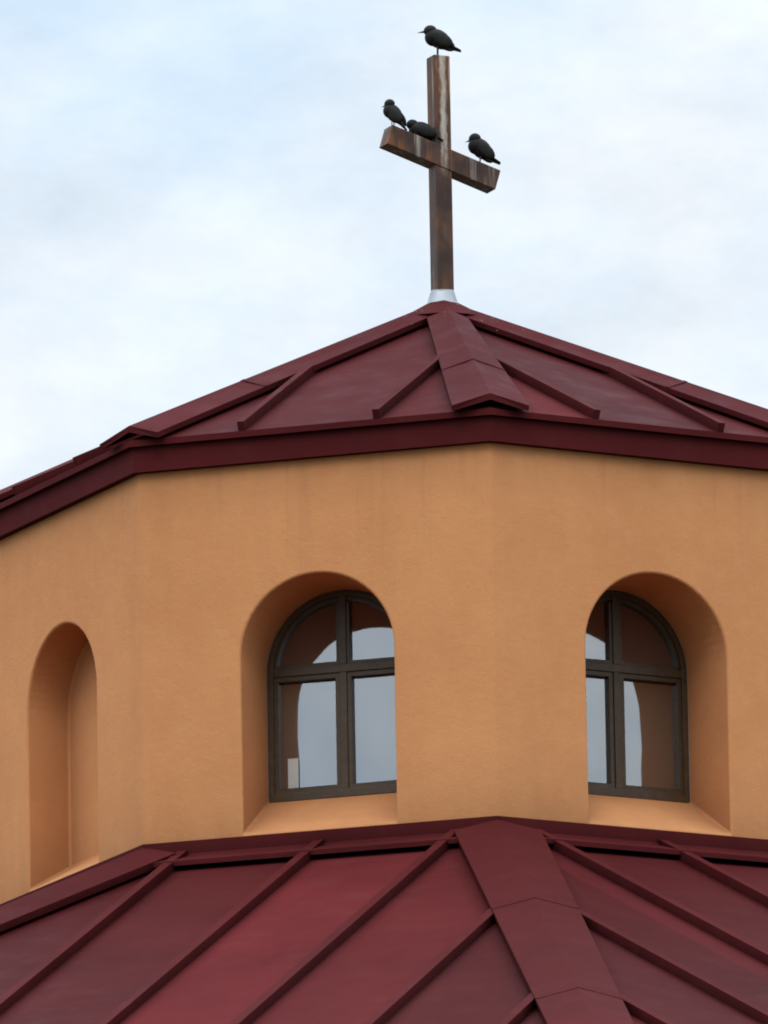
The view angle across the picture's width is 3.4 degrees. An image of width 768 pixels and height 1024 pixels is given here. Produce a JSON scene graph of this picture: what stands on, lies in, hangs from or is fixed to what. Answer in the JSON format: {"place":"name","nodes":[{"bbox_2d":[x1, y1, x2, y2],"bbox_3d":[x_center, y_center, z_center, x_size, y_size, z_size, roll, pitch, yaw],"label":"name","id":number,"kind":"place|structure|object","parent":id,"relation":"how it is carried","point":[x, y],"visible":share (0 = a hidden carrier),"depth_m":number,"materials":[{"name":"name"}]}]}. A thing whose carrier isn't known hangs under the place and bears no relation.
{"place":"outdoors","nodes":[
{"label":"outdoors","id":0,"kind":"place"},
{"bbox_2d":[0,0,767,489],"label":"sky","id":1,"kind":"structure","parent":0,"point":[199,198],"materials":[{"name":"white"}]},
{"label":"ground","id":2,"kind":"structure","parent":0,"visible":0},
{"bbox_3d":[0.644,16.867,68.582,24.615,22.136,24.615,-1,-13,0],"label":"church walls","id":3,"kind":"object","parent":2,"relation":"on","visible":0},
{"bbox_2d":[0,820,767,1023],"bbox_3d":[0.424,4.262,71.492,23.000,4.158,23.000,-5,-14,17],"label":"roof","id":4,"kind":"structure","parent":3,"relation":"on","point":[497,922],"depth_m":67.42,"materials":[{"name":"paint"}]},
{"bbox_2d":[0,443,767,903],"bbox_3d":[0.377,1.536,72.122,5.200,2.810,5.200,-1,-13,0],"label":"drum walls","id":5,"kind":"structure","parent":4,"relation":"on","point":[142,619],"depth_m":70.16,"materials":[{"name":"orange paint"}]},
{"bbox_2d":[0,300,767,539],"bbox_3d":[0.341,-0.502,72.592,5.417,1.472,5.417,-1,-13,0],"label":"upper roof","id":6,"kind":"structure","parent":5,"relation":"on","point":[443,373],"depth_m":70.66,"materials":[{"name":"red metal"}]},
{"bbox_2d":[427,289,457,303],"bbox_3d":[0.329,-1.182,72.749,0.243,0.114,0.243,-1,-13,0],"label":"cross base collar","id":7,"kind":"object","parent":6,"relation":"on","point":[435,295],"visible":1,"depth_m":72.68,"materials":[{"name":"silver metal"}]},
{"bbox_2d":[427,55,453,290],"bbox_3d":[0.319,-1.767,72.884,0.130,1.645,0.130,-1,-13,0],"label":"cross post","id":8,"kind":"object","parent":7,"relation":"on","point":[440,182],"visible":0.6,"depth_m":72.86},
{"bbox_2d":[418,25,460,54],"bbox_3d":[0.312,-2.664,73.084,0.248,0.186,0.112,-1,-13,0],"label":"bird","id":9,"kind":"object","parent":8,"relation":"on","point":[438,39],"visible":1,"depth_m":73.06},
{"bbox_2d":[379,125,499,193],"bbox_3d":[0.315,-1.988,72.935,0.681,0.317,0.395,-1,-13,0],"label":"cross arm","id":10,"kind":"object","parent":8,"relation":"attached to","point":[428,154],"visible":1,"depth_m":72.88},
{"bbox_2d":[382,99,406,130],"bbox_3d":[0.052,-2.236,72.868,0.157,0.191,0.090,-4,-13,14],"label":"bird","id":11,"kind":"object","parent":10,"relation":"on","point":[392,112],"visible":1,"depth_m":72.85},
{"bbox_2d":[405,119,443,140],"bbox_3d":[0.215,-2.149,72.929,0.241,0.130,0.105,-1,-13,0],"label":"bird","id":12,"kind":"object","parent":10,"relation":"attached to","point":[424,130],"visible":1,"depth_m":72.88},
{"bbox_2d":[466,133,500,164],"bbox_3d":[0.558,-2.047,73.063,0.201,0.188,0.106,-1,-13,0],"label":"bird","id":13,"kind":"object","parent":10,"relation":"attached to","point":[479,147],"visible":1,"depth_m":73.03},
{"bbox_2d":[267,590,689,802],"bbox_3d":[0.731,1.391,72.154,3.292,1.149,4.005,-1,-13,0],"label":"window frames","id":14,"kind":"structure","parent":5,"relation":"attached to","point":[612,669],"depth_m":70.44,"materials":[{"name":"brown wood"}]},
{"bbox_2d":[280,601,673,788],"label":"window glass","id":15,"kind":"object","parent":14,"relation":"in","point":[309,754],"depth_m":70.48,"materials":[{"name":"glass"}]},
{"bbox_2d":[0,816,767,905],"bbox_3d":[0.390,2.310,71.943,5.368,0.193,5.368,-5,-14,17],"label":"apron flashing","id":16,"kind":"object","parent":4,"relation":"on","point":[339,840],"visible":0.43,"depth_m":69.67,"materials":[{"name":"paint"}]}
]}

